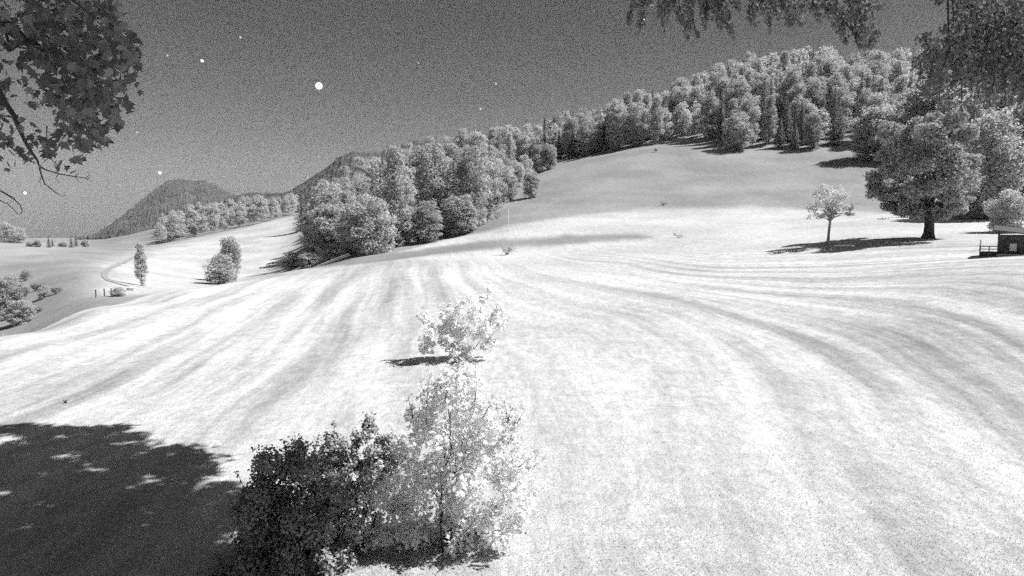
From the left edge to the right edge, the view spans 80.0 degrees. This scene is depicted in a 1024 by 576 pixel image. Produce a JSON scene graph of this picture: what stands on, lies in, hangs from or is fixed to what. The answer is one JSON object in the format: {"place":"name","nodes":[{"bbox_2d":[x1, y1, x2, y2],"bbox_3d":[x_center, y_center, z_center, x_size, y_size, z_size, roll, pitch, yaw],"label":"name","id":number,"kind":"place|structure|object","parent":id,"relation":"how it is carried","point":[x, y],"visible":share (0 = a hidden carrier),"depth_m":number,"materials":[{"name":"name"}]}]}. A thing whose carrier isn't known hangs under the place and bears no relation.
{"place":"outdoors","nodes":[
{"label":"outdoors","id":0,"kind":"place"},
{"bbox_2d":[101,256,133,285],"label":"track","id":1,"kind":"structure","parent":0,"point":[104,274],"depth_m":174.19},
{"bbox_2d":[71,178,235,239],"bbox_3d":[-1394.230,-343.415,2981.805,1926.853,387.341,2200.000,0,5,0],"label":"mountain","id":2,"kind":"structure","parent":0,"point":[144,214],"depth_m":2459.70,"materials":[{"name":"plant"}]},
{"bbox_2d":[203,139,447,213],"bbox_3d":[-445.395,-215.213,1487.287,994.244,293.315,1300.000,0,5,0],"label":"hills","id":3,"kind":"structure","parent":0,"point":[330,172],"depth_m":1396.35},
{"bbox_2d":[0,115,1023,575],"bbox_3d":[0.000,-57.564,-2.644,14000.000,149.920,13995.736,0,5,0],"label":"ground","id":4,"kind":"structure","parent":0,"point":[598,245],"depth_m":31.61,"materials":[{"name":"white plant"}]},
{"bbox_2d":[0,222,18,242],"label":"leafy tree","id":5,"kind":"object","parent":4,"relation":"on","point":[5,229],"visible":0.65,"depth_m":1129.57,"materials":[{"name":"grey plant"}]},
{"bbox_2d":[0,274,33,308],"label":"bush","id":6,"kind":"object","parent":4,"relation":"on","point":[17,291],"visible":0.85,"depth_m":128.52,"materials":[{"name":"grey plant"}]},
{"bbox_2d":[0,300,36,327],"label":"bush","id":7,"kind":"object","parent":4,"relation":"on","point":[25,307],"visible":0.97,"depth_m":106.41,"materials":[{"name":"grey plant"}]},
{"bbox_2d":[9,227,28,242],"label":"leafy tree","id":8,"kind":"object","parent":4,"relation":"on","point":[21,237],"visible":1,"depth_m":1032.62,"materials":[{"name":"grey plant"}]},
{"bbox_2d":[0,0,144,214],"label":"maple tree","id":9,"kind":"object","parent":4,"relation":"on","point":[49,56],"visible":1,"depth_m":8.38,"materials":[{"name":"grey plant"}]},
{"bbox_2d":[134,242,148,285],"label":"slim tree","id":10,"kind":"object","parent":4,"relation":"on","point":[140,259],"visible":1,"depth_m":152.02,"materials":[{"name":"grey plant"}]},
{"bbox_2d":[202,253,236,283],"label":"bush","id":11,"kind":"object","parent":4,"relation":"on","point":[220,275],"visible":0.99,"depth_m":185.54,"materials":[{"name":"grey plant"}]},
{"bbox_2d":[216,236,242,281],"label":"leafy tree","id":12,"kind":"object","parent":4,"relation":"on","point":[228,247],"visible":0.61,"depth_m":198.11,"materials":[{"name":"grey plant"}]},
{"bbox_2d":[196,432,370,575],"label":"bush","id":13,"kind":"object","parent":4,"relation":"on","point":[278,533],"visible":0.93,"depth_m":12.57,"materials":[{"name":"black plant"}]},
{"bbox_2d":[275,251,303,270],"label":"bush","id":14,"kind":"object","parent":4,"relation":"on","point":[289,263],"visible":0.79,"depth_m":206.87,"materials":[{"name":"grey plant"}]},
{"bbox_2d":[292,188,305,231],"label":"spruce tree","id":15,"kind":"object","parent":4,"relation":"on","point":[299,212],"visible":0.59,"depth_m":352.37,"materials":[{"name":"grey plant"}]},
{"bbox_2d":[294,251,322,268],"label":"bush","id":16,"kind":"object","parent":4,"relation":"on","point":[311,259],"visible":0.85,"depth_m":184.11,"materials":[{"name":"grey plant"}]},
{"bbox_2d":[305,186,322,251],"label":"leafy tree","id":17,"kind":"object","parent":4,"relation":"on","point":[314,188],"visible":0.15,"depth_m":216.31,"materials":[{"name":"grey plant"}]},
{"bbox_2d":[298,202,348,259],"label":"leafy tree","id":18,"kind":"object","parent":4,"relation":"on","point":[322,221],"visible":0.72,"depth_m":150.68,"materials":[{"name":"grey plant"}]},
{"bbox_2d":[309,179,348,255],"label":"leafy tree","id":19,"kind":"object","parent":4,"relation":"on","point":[329,194],"visible":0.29,"depth_m":163.36,"materials":[{"name":"grey plant"}]},
{"bbox_2d":[336,177,355,200],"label":"leafy tree","id":20,"kind":"object","parent":4,"relation":"on","point":[346,183],"visible":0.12,"depth_m":185.45,"materials":[{"name":"grey plant"}]},
{"bbox_2d":[334,213,360,255],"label":"leafy tree","id":21,"kind":"object","parent":4,"relation":"on","point":[350,250],"visible":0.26,"depth_m":134.67,"materials":[{"name":"grey plant"}]},
{"bbox_2d":[318,411,399,546],"bbox_3d":[-3.336,4.363,13.381,1.681,3.313,1.308,1,5,14],"label":"bush","id":22,"kind":"object","parent":4,"relation":"on","point":[362,467],"visible":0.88,"depth_m":13.24,"materials":[{"name":"grey plant"}]},
{"bbox_2d":[349,175,372,198],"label":"leafy tree","id":23,"kind":"object","parent":4,"relation":"on","point":[364,186],"visible":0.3,"depth_m":219.11,"materials":[{"name":"grey plant"}]},
{"bbox_2d":[353,157,370,181],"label":"leafy tree","id":24,"kind":"object","parent":4,"relation":"on","point":[359,169],"visible":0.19,"depth_m":274.33,"materials":[{"name":"grey plant"}]},
{"bbox_2d":[336,193,399,255],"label":"leafy tree","id":25,"kind":"object","parent":4,"relation":"on","point":[357,225],"visible":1,"depth_m":127.94,"materials":[{"name":"grey plant"}]},
{"bbox_2d":[380,144,415,247],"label":"leafy tree","id":26,"kind":"object","parent":4,"relation":"on","point":[395,177],"visible":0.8,"depth_m":135.41,"materials":[{"name":"grey plant"}]},
{"bbox_2d":[389,205,416,243],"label":"leafy tree","id":27,"kind":"object","parent":4,"relation":"on","point":[405,235],"visible":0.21,"depth_m":143.96,"materials":[{"name":"grey plant"}]},
{"bbox_2d":[386,166,419,231],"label":"leafy tree","id":28,"kind":"object","parent":4,"relation":"on","point":[409,172],"visible":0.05,"depth_m":173.11,"materials":[{"name":"grey plant"}]},
{"bbox_2d":[404,145,430,193],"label":"leafy tree","id":29,"kind":"object","parent":4,"relation":"on","point":[415,160],"visible":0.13,"depth_m":212.08,"materials":[{"name":"grey plant"}]},
{"bbox_2d":[409,201,444,242],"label":"leafy tree","id":30,"kind":"object","parent":4,"relation":"on","point":[423,215],"visible":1,"depth_m":140.55,"materials":[{"name":"grey plant"}]},
{"bbox_2d":[412,142,453,236],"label":"leafy tree","id":31,"kind":"object","parent":4,"relation":"on","point":[436,171],"visible":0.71,"depth_m":150.84,"materials":[{"name":"grey plant"}]},
{"bbox_2d":[324,344,544,559],"bbox_3d":[-1.700,3.637,13.803,4.933,4.708,2.493,0,5,0],"label":"bush","id":32,"kind":"object","parent":4,"relation":"on","point":[454,472],"visible":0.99,"depth_m":13.45,"materials":[{"name":"grey plant"}]},
{"bbox_2d":[440,192,481,236],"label":"leafy tree","id":33,"kind":"object","parent":4,"relation":"on","point":[452,212],"visible":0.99,"depth_m":146.67,"materials":[{"name":"grey plant"}]},
{"bbox_2d":[415,288,508,362],"bbox_3d":[-2.848,2.107,34.251,5.382,4.143,3.006,0,5,0],"label":"bush","id":34,"kind":"object","parent":4,"relation":"on","point":[448,325],"visible":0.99,"depth_m":34.01,"materials":[{"name":"white plant"}]},
{"bbox_2d":[449,145,489,230],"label":"leafy tree","id":35,"kind":"object","parent":4,"relation":"on","point":[469,174],"visible":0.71,"depth_m":150.52,"materials":[{"name":"grey plant"}]},
{"bbox_2d":[461,131,494,225],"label":"leafy tree","id":36,"kind":"object","parent":4,"relation":"on","point":[475,139],"visible":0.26,"depth_m":158.40,"materials":[{"name":"grey plant"}]},
{"bbox_2d":[483,143,501,219],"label":"leafy tree","id":37,"kind":"object","parent":4,"relation":"on","point":[495,183],"visible":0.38,"depth_m":166.89,"materials":[{"name":"grey plant"}]},
{"bbox_2d":[486,167,509,209],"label":"leafy tree","id":38,"kind":"object","parent":4,"relation":"on","point":[503,188],"visible":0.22,"depth_m":193.19,"materials":[{"name":"grey plant"}]},
{"bbox_2d":[493,126,514,160],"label":"leafy tree","id":39,"kind":"object","parent":4,"relation":"on","point":[501,139],"visible":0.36,"depth_m":282.44,"materials":[{"name":"grey plant"}]},
{"bbox_2d":[503,173,519,199],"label":"leafy tree","id":40,"kind":"object","parent":4,"relation":"on","point":[512,183],"visible":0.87,"depth_m":209.96,"materials":[{"name":"grey plant"}]},
{"bbox_2d":[512,160,525,187],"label":"leafy tree","id":41,"kind":"object","parent":4,"relation":"on","point":[518,169],"visible":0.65,"depth_m":239.16,"materials":[{"name":"grey plant"}]},
{"bbox_2d":[518,154,532,179],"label":"leafy tree","id":42,"kind":"object","parent":4,"relation":"on","point":[525,163],"visible":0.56,"depth_m":255.56,"materials":[{"name":"grey plant"}]},
{"bbox_2d":[522,172,541,198],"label":"leafy tree","id":43,"kind":"object","parent":4,"relation":"on","point":[531,182],"visible":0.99,"depth_m":206.32,"materials":[{"name":"grey plant"}]},
{"bbox_2d":[529,144,545,172],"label":"leafy tree","id":44,"kind":"object","parent":4,"relation":"on","point":[536,158],"visible":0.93,"depth_m":267.01,"materials":[{"name":"grey plant"}]},
{"bbox_2d":[541,143,557,169],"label":"leafy tree","id":45,"kind":"object","parent":4,"relation":"on","point":[550,153],"visible":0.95,"depth_m":267.36,"materials":[{"name":"grey plant"}]},
{"bbox_2d":[561,116,581,155],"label":"leafy tree","id":46,"kind":"object","parent":4,"relation":"on","point":[567,129],"visible":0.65,"depth_m":303.87,"materials":[{"name":"grey plant"}]},
{"bbox_2d":[567,123,578,157],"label":"spruce tree","id":47,"kind":"object","parent":4,"relation":"on","point":[572,148],"visible":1,"depth_m":296.49,"materials":[{"name":"grey plant"}]},
{"bbox_2d":[151,45,1000,240],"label":"forest","id":48,"kind":"object","parent":4,"relation":"on","point":[192,220],"visible":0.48,"depth_m":367.25,"materials":[{"name":"grey plant"}]},
{"bbox_2d":[575,117,601,155],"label":"leafy tree","id":49,"kind":"object","parent":4,"relation":"on","point":[586,146],"visible":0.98,"depth_m":293.17,"materials":[{"name":"grey plant"}]},
{"bbox_2d":[604,98,626,149],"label":"leafy tree","id":50,"kind":"object","parent":4,"relation":"on","point":[613,124],"visible":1,"depth_m":284.74,"materials":[{"name":"grey plant"}]},
{"bbox_2d":[623,102,650,145],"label":"leafy tree","id":51,"kind":"object","parent":4,"relation":"on","point":[639,133],"visible":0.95,"depth_m":281.66,"materials":[{"name":"grey plant"}]},
{"bbox_2d":[647,95,664,144],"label":"leafy tree","id":52,"kind":"object","parent":4,"relation":"on","point":[654,125],"visible":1,"depth_m":279.98,"materials":[{"name":"grey plant"}]},
{"bbox_2d":[666,85,692,131],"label":"leafy tree","id":53,"kind":"object","parent":4,"relation":"on","point":[681,93],"visible":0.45,"depth_m":306.05,"materials":[{"name":"grey plant"}]},
{"bbox_2d":[688,84,705,125],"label":"leafy tree","id":54,"kind":"object","parent":4,"relation":"on","point":[697,91],"visible":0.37,"depth_m":306.08,"materials":[{"name":"grey plant"}]},
{"bbox_2d":[698,89,720,139],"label":"leafy tree","id":55,"kind":"object","parent":4,"relation":"on","point":[710,106],"visible":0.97,"depth_m":273.61,"materials":[{"name":"grey plant"}]},
{"bbox_2d":[705,68,726,98],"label":"leafy tree","id":56,"kind":"object","parent":4,"relation":"on","point":[713,82],"visible":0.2,"depth_m":316.01,"materials":[{"name":"grey plant"}]},
{"bbox_2d":[712,86,725,141],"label":"spruce tree","id":57,"kind":"object","parent":4,"relation":"on","point":[720,133],"visible":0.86,"depth_m":267.62,"materials":[{"name":"grey plant"}]},
{"bbox_2d":[711,76,729,109],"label":"leafy tree","id":58,"kind":"object","parent":4,"relation":"on","point":[724,84],"visible":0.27,"depth_m":308.78,"materials":[{"name":"grey plant"}]},
{"bbox_2d":[725,98,738,140],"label":"leafy tree","id":59,"kind":"object","parent":4,"relation":"on","point":[732,104],"visible":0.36,"depth_m":258.81,"materials":[{"name":"grey plant"}]},
{"bbox_2d":[722,77,751,133],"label":"leafy tree","id":60,"kind":"object","parent":4,"relation":"on","point":[743,89],"visible":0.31,"depth_m":274.71,"materials":[{"name":"grey plant"}]},
{"bbox_2d":[721,111,754,150],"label":"leafy tree","id":61,"kind":"object","parent":4,"relation":"on","point":[738,139],"visible":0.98,"depth_m":249.33,"materials":[{"name":"grey plant"}]},
{"bbox_2d":[736,94,761,142],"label":"leafy tree","id":62,"kind":"object","parent":4,"relation":"on","point":[748,109],"visible":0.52,"depth_m":259.24,"materials":[{"name":"grey plant"}]},
{"bbox_2d":[745,57,764,75],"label":"leafy tree","id":63,"kind":"object","parent":4,"relation":"on","point":[754,62],"visible":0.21,"depth_m":356.36,"materials":[{"name":"grey plant"}]},
{"bbox_2d":[747,70,776,106],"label":"leafy tree","id":64,"kind":"object","parent":4,"relation":"on","point":[756,84],"visible":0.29,"depth_m":289.73,"materials":[{"name":"grey plant"}]},
{"bbox_2d":[756,79,770,139],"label":"spruce tree","id":65,"kind":"object","parent":4,"relation":"on","point":[762,108],"visible":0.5,"depth_m":263.32,"materials":[{"name":"grey plant"}]},
{"bbox_2d":[759,95,778,144],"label":"leafy tree","id":66,"kind":"object","parent":4,"relation":"on","point":[767,120],"visible":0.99,"depth_m":254.11,"materials":[{"name":"grey plant"}]},
{"bbox_2d":[773,118,786,148],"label":"spruce tree","id":67,"kind":"object","parent":4,"relation":"on","point":[780,142],"visible":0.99,"depth_m":248.74,"materials":[{"name":"grey plant"}]},
{"bbox_2d":[775,50,791,83],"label":"leafy tree","id":68,"kind":"object","parent":4,"relation":"on","point":[785,56],"visible":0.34,"depth_m":326.45,"materials":[{"name":"grey plant"}]},
{"bbox_2d":[778,99,794,141],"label":"spruce tree","id":69,"kind":"object","parent":4,"relation":"on","point":[787,127],"visible":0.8,"depth_m":257.02,"materials":[{"name":"grey plant"}]},
{"bbox_2d":[776,62,807,104],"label":"leafy tree","id":70,"kind":"object","parent":4,"relation":"on","point":[783,91],"visible":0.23,"depth_m":295.60,"materials":[{"name":"grey plant"}]},
{"bbox_2d":[782,71,803,108],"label":"leafy tree","id":71,"kind":"object","parent":4,"relation":"on","point":[796,78],"visible":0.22,"depth_m":287.83,"materials":[{"name":"grey plant"}]},
{"bbox_2d":[783,83,807,127],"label":"leafy tree","id":72,"kind":"object","parent":4,"relation":"on","point":[793,94],"visible":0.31,"depth_m":273.88,"materials":[{"name":"grey plant"}]},
{"bbox_2d":[796,100,808,144],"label":"spruce tree","id":73,"kind":"object","parent":4,"relation":"on","point":[801,125],"visible":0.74,"depth_m":250.15,"materials":[{"name":"grey plant"}]},
{"bbox_2d":[805,61,817,84],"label":"leafy tree","id":74,"kind":"object","parent":4,"relation":"on","point":[809,71],"visible":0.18,"depth_m":291.05,"materials":[{"name":"grey plant"}]},
{"bbox_2d":[801,113,826,148],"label":"leafy tree","id":75,"kind":"object","parent":4,"relation":"on","point":[812,134],"visible":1,"depth_m":240.89,"materials":[{"name":"grey plant"}]},
{"bbox_2d":[802,79,825,121],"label":"leafy tree","id":76,"kind":"object","parent":4,"relation":"on","point":[815,96],"visible":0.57,"depth_m":268.30,"materials":[{"name":"grey plant"}]},
{"bbox_2d":[804,55,826,81],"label":"leafy tree","id":77,"kind":"object","parent":4,"relation":"on","point":[818,59],"visible":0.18,"depth_m":331.45,"materials":[{"name":"grey plant"}]},
{"bbox_2d":[803,76,827,111],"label":"leafy tree","id":78,"kind":"object","parent":4,"relation":"on","point":[823,83],"visible":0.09,"depth_m":278.19,"materials":[{"name":"grey plant"}]},
{"bbox_2d":[626,0,1023,117],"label":"weeping tree","id":79,"kind":"object","parent":4,"relation":"on","point":[973,20],"visible":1,"depth_m":8.39,"materials":[{"name":"grey plant"}]},
{"bbox_2d":[804,183,854,244],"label":"fruit tree","id":80,"kind":"object","parent":4,"relation":"on","point":[832,211],"visible":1,"depth_m":78.58,"materials":[{"name":"grey plant"}]},
{"bbox_2d":[823,86,841,145],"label":"spruce tree","id":81,"kind":"object","parent":4,"relation":"on","point":[834,128],"visible":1,"depth_m":244.33,"materials":[{"name":"grey plant"}]},
{"bbox_2d":[822,55,845,81],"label":"leafy tree","id":82,"kind":"object","parent":4,"relation":"on","point":[830,60],"visible":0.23,"depth_m":329.42,"materials":[{"name":"grey plant"}]},
{"bbox_2d":[825,70,850,116],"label":"leafy tree","id":83,"kind":"object","parent":4,"relation":"on","point":[839,81],"visible":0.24,"depth_m":269.29,"materials":[{"name":"grey plant"}]},
{"bbox_2d":[829,97,846,138],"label":"spruce tree","id":84,"kind":"object","parent":4,"relation":"on","point":[841,123],"visible":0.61,"depth_m":253.69,"materials":[{"name":"grey plant"}]},
{"bbox_2d":[826,82,853,130],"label":"leafy tree","id":85,"kind":"object","parent":4,"relation":"on","point":[847,101],"visible":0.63,"depth_m":261.41,"materials":[{"name":"grey plant"}]},
{"bbox_2d":[839,64,857,120],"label":"leafy tree","id":86,"kind":"object","parent":4,"relation":"on","point":[848,76],"visible":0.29,"depth_m":273.15,"materials":[{"name":"grey plant"}]},
{"bbox_2d":[846,53,864,69],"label":"leafy tree","id":87,"kind":"object","parent":4,"relation":"on","point":[851,61],"visible":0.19,"depth_m":312.65,"materials":[{"name":"grey plant"}]},
{"bbox_2d":[848,74,865,118],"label":"leafy tree","id":88,"kind":"object","parent":4,"relation":"on","point":[856,88],"visible":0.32,"depth_m":277.17,"materials":[{"name":"grey plant"}]},
{"bbox_2d":[850,63,872,113],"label":"leafy tree","id":89,"kind":"object","parent":4,"relation":"on","point":[858,71],"visible":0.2,"depth_m":287.93,"materials":[{"name":"grey plant"}]},
{"bbox_2d":[852,88,874,136],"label":"leafy tree","id":90,"kind":"object","parent":4,"relation":"on","point":[863,100],"visible":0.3,"depth_m":245.06,"materials":[{"name":"grey plant"}]},
{"bbox_2d":[846,104,905,160],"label":"leafy tree","id":91,"kind":"object","parent":4,"relation":"on","point":[863,147],"visible":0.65,"depth_m":213.06,"materials":[{"name":"grey plant"}]},
{"bbox_2d":[864,51,890,71],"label":"leafy tree","id":92,"kind":"object","parent":4,"relation":"on","point":[873,56],"visible":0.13,"depth_m":315.48,"materials":[{"name":"grey plant"}]},
{"bbox_2d":[866,75,888,94],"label":"leafy tree","id":93,"kind":"object","parent":4,"relation":"on","point":[876,86],"visible":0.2,"depth_m":283.54,"materials":[{"name":"grey plant"}]},
{"bbox_2d":[868,58,888,94],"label":"leafy tree","id":94,"kind":"object","parent":4,"relation":"on","point":[875,69],"visible":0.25,"depth_m":290.44,"materials":[{"name":"grey plant"}]},
{"bbox_2d":[860,91,898,139],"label":"leafy tree","id":95,"kind":"object","parent":4,"relation":"on","point":[878,100],"visible":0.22,"depth_m":236.27,"materials":[{"name":"grey plant"}]},
{"bbox_2d":[887,60,906,86],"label":"leafy tree","id":96,"kind":"object","parent":4,"relation":"on","point":[898,70],"visible":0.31,"depth_m":279.21,"materials":[{"name":"grey plant"}]},
{"bbox_2d":[889,74,909,101],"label":"leafy tree","id":97,"kind":"object","parent":4,"relation":"on","point":[902,88],"visible":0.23,"depth_m":253.53,"materials":[{"name":"grey plant"}]},
{"bbox_2d":[862,108,985,238],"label":"linden tree","id":98,"kind":"object","parent":4,"relation":"on","point":[944,153],"visible":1,"depth_m":74.39,"materials":[{"name":"grey plant"}]},
{"bbox_2d":[893,70,973,155],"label":"leafy tree","id":99,"kind":"object","parent":4,"relation":"on","point":[920,109],"visible":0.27,"depth_m":207.78,"materials":[{"name":"grey plant"}]},
{"bbox_2d":[929,98,962,133],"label":"leafy tree","id":100,"kind":"object","parent":4,"relation":"on","point":[955,107],"visible":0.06,"depth_m":197.66,"materials":[{"name":"grey plant"}]},
{"bbox_2d":[959,93,986,128],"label":"leafy tree","id":101,"kind":"object","parent":4,"relation":"on","point":[973,111],"visible":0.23,"depth_m":178.36,"materials":[{"name":"grey plant"}]},
{"bbox_2d":[958,106,1023,219],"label":"leafy tree","id":102,"kind":"object","parent":4,"relation":"on","point":[998,148],"visible":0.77,"depth_m":105.47,"materials":[{"name":"grey plant"}]},
{"bbox_2d":[979,225,1023,255],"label":"wooden hut","id":103,"kind":"object","parent":4,"relation":"on","point":[1010,245],"visible":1,"depth_m":53.06,"materials":[{"name":"paint"}]},
{"bbox_2d":[981,188,1023,232],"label":"leafy tree","id":104,"kind":"object","parent":4,"relation":"on","point":[1008,217],"visible":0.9,"depth_m":82.83,"materials":[{"name":"grey plant"}]},
{"bbox_2d":[991,88,1023,212],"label":"leafy tree","id":105,"kind":"object","parent":4,"relation":"on","point":[1019,112],"visible":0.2,"depth_m":112.18,"materials":[{"name":"grey plant"}]},
{"bbox_2d":[0,0,1023,237],"label":"sky","id":106,"kind":"structure","parent":0,"point":[252,116],"materials":[{"name":"grey"}]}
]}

